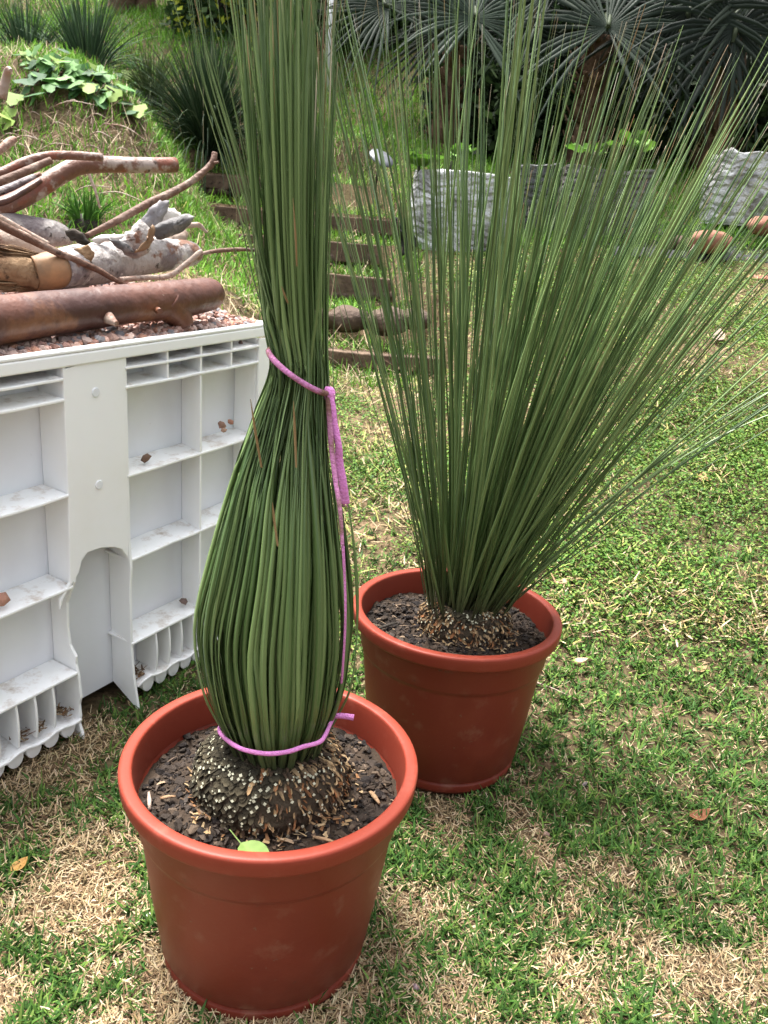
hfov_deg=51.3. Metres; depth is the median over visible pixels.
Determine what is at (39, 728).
leaf litter
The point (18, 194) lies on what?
branch
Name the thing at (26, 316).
log
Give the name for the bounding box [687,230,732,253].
rock
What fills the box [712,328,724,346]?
leaf
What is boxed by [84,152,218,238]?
branch
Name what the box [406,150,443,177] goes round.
lettuce
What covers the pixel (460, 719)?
plant pot
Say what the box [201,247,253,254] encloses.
branch
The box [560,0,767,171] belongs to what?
fan palm
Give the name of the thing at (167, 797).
wood chip
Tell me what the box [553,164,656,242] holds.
grow bag
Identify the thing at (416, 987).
pebble
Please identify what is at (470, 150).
lettuce
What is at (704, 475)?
leaf
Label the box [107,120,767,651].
dry grass
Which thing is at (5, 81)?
branch
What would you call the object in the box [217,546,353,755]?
fabric tie
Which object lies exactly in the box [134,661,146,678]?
leaf litter
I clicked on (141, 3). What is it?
tree
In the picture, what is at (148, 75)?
tussock
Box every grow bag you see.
[511,163,559,235]
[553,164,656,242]
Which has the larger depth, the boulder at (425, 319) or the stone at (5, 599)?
the boulder at (425, 319)
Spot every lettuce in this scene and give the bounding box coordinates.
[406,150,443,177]
[443,143,476,169]
[565,140,624,167]
[619,129,655,168]
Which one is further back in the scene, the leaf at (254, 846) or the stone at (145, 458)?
the stone at (145, 458)
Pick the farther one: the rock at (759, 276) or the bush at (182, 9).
the bush at (182, 9)
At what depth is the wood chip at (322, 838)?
1.01 m
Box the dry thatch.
[0,458,767,1023]
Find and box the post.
[326,0,333,91]
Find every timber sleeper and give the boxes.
[204,174,260,190]
[215,206,399,235]
[239,234,380,264]
[323,347,438,372]
[327,273,389,299]
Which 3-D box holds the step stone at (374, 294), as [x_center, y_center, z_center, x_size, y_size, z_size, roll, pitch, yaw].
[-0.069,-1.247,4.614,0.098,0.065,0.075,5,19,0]
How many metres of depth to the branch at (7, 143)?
1.51 m
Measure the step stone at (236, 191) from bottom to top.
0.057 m
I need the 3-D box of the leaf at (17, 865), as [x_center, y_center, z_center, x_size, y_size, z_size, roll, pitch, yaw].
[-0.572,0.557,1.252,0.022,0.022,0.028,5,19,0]
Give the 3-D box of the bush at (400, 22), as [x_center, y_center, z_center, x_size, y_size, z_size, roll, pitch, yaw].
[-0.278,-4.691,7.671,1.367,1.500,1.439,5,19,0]
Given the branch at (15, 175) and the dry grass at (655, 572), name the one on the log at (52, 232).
the branch at (15, 175)
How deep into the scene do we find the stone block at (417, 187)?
4.72 m
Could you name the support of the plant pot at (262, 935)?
on the ground at (100, 694)
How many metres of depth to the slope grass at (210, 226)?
4.96 m
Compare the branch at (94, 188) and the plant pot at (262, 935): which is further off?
the branch at (94, 188)
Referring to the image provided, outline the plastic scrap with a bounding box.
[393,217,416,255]
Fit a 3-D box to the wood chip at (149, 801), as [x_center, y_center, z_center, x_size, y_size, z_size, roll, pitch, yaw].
[-0.311,0.383,1.060,0.005,0.006,0.032,-1,19,-16]
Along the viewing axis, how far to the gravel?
1.54 m
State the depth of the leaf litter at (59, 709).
1.57 m
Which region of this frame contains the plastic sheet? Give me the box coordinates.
[608,223,767,262]
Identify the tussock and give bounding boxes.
[0,0,87,49]
[2,0,168,87]
[46,185,129,234]
[109,14,334,203]
[114,34,194,115]
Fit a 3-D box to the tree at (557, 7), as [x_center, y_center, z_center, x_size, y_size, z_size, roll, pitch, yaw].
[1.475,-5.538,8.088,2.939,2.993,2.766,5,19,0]
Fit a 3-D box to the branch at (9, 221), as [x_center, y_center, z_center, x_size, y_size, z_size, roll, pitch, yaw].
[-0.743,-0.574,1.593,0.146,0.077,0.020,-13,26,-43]
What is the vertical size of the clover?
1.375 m
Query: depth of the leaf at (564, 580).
2.08 m
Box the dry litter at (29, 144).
[0,30,427,413]
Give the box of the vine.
[0,32,147,129]
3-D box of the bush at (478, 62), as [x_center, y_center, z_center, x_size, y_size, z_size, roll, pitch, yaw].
[0.833,-3.166,6.599,1.234,1.284,1.380,5,19,0]
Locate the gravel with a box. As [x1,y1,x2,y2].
[0,282,256,362]
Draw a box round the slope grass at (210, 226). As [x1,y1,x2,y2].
[0,0,767,396]
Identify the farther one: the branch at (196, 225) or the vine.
the vine
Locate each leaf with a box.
[11,856,27,870]
[229,829,268,851]
[556,578,570,582]
[572,657,587,666]
[689,808,709,819]
[694,665,706,676]
[698,472,710,480]
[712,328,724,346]
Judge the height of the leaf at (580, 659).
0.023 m
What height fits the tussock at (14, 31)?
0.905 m
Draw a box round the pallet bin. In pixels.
[0,317,268,776]
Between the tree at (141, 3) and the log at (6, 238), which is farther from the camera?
the tree at (141, 3)
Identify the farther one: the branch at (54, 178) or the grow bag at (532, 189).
the grow bag at (532, 189)
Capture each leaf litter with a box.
[9,728,34,741]
[25,720,47,732]
[56,703,73,717]
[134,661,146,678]
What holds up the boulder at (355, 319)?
on the ground at (100, 694)
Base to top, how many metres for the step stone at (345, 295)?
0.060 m
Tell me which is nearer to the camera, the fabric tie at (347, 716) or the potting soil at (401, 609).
the fabric tie at (347, 716)
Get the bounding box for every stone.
[0,592,10,605]
[141,453,150,462]
[179,598,187,604]
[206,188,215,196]
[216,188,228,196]
[218,421,225,427]
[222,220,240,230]
[230,189,240,195]
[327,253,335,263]
[329,293,339,299]
[340,293,349,300]
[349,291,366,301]
[366,254,375,262]
[368,292,377,300]
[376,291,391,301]
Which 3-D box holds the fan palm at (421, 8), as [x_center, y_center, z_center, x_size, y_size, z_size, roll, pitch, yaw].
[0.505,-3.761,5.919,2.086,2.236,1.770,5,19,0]
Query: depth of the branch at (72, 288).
1.66 m
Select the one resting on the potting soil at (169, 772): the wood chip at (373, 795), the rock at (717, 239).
the wood chip at (373, 795)
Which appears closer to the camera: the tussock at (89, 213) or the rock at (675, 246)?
the tussock at (89, 213)
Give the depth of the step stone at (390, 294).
4.59 m
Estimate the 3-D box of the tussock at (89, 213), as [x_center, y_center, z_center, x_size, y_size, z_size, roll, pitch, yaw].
[-1.395,-1.395,3.730,0.347,0.252,0.416,-12,25,-41]
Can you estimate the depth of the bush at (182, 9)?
6.75 m
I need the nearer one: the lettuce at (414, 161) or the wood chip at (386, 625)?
the wood chip at (386, 625)
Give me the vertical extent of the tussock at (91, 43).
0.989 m
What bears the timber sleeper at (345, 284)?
on the ground at (100, 694)
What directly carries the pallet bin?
on the ground at (100, 694)
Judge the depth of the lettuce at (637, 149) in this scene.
4.87 m
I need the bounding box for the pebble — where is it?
[412,983,419,990]
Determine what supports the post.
on the ground at (100, 694)
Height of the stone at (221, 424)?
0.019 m
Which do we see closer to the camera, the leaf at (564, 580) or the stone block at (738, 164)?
the leaf at (564, 580)
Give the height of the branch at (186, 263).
0.075 m
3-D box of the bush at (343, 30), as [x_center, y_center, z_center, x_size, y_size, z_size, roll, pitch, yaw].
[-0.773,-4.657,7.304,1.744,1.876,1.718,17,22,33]
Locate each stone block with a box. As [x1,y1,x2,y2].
[408,169,509,253]
[699,147,767,225]
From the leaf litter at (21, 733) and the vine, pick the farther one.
the vine
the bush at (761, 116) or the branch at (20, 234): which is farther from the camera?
the bush at (761, 116)
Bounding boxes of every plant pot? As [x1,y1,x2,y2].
[118,688,417,1022]
[354,568,561,793]
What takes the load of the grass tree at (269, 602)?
on the potting soil at (169, 772)
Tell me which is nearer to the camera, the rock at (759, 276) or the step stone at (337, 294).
the rock at (759, 276)
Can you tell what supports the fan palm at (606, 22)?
on the ground at (100, 694)
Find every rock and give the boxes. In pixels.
[664,235,687,249]
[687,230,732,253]
[746,216,767,235]
[747,275,767,280]
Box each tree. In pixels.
[107,0,135,13]
[135,0,155,10]
[173,0,366,849]
[269,0,767,652]
[409,0,635,51]
[548,0,711,58]
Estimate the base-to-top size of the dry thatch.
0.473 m
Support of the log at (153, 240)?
on the gravel
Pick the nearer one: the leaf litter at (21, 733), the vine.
the leaf litter at (21, 733)
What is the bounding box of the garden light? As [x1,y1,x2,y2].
[369,149,392,189]
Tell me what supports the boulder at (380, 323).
on the ground at (100, 694)
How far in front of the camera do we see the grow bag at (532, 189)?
5.04 m
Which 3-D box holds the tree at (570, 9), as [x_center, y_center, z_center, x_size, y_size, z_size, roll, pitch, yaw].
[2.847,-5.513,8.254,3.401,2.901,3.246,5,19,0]
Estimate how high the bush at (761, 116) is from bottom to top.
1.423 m
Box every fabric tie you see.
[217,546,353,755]
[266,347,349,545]
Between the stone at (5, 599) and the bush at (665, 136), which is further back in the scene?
the bush at (665, 136)
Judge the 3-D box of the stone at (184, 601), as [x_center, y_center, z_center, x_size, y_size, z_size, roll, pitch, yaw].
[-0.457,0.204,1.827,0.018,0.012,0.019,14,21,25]
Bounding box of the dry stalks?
[0,99,147,215]
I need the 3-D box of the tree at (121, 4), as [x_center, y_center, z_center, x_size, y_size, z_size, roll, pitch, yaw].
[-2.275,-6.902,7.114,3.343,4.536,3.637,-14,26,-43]
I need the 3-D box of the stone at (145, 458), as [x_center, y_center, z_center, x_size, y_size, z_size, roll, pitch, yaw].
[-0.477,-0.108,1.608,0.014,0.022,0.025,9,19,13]
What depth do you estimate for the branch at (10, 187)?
1.76 m
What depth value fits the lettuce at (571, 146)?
4.88 m
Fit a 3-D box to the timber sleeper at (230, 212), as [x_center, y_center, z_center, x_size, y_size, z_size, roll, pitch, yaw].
[-0.468,-1.879,5.175,1.228,0.095,0.124,4,19,-1]
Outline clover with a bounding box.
[139,230,767,724]
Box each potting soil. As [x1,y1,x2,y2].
[138,725,396,851]
[366,592,545,655]
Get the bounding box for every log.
[0,200,202,292]
[0,229,45,252]
[0,278,224,344]
[1,213,72,246]
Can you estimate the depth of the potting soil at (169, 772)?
1.09 m
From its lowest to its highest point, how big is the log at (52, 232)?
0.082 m
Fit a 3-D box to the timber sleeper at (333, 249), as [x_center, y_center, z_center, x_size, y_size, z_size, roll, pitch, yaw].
[-0.449,-1.601,4.878,0.854,0.116,0.125,4,19,-1]
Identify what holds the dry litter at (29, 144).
on the ground at (100, 694)
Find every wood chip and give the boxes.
[147,791,150,809]
[160,795,175,799]
[313,835,333,841]
[368,791,380,803]
[378,622,397,628]
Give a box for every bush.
[159,0,278,41]
[210,0,389,60]
[294,0,423,53]
[413,34,544,150]
[460,44,575,164]
[557,29,737,170]
[669,50,767,152]
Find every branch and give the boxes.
[0,66,12,100]
[0,136,16,154]
[0,151,103,175]
[0,155,178,213]
[0,157,52,186]
[0,172,41,194]
[0,178,42,205]
[0,214,48,243]
[0,220,124,283]
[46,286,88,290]
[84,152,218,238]
[87,174,100,208]
[118,250,202,281]
[186,222,207,232]
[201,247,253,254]
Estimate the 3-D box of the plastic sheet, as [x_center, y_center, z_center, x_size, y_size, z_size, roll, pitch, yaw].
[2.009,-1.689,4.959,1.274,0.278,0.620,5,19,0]
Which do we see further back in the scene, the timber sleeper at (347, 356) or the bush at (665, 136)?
the bush at (665, 136)
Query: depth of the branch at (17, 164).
1.76 m
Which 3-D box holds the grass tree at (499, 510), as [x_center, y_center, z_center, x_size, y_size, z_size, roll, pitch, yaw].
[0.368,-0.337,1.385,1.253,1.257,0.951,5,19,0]
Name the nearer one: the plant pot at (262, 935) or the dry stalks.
the plant pot at (262, 935)
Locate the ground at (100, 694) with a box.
[0,0,767,1023]
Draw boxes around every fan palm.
[315,0,567,151]
[462,0,726,166]
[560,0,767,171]
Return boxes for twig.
[537,682,578,700]
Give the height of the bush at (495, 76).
1.232 m
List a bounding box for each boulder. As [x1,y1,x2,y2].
[328,305,367,332]
[364,306,406,335]
[404,308,430,330]
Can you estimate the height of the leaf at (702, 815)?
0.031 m
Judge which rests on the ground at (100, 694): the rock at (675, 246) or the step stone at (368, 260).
the step stone at (368, 260)
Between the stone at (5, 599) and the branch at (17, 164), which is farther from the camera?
the branch at (17, 164)
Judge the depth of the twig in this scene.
1.76 m
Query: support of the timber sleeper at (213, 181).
on the ground at (100, 694)

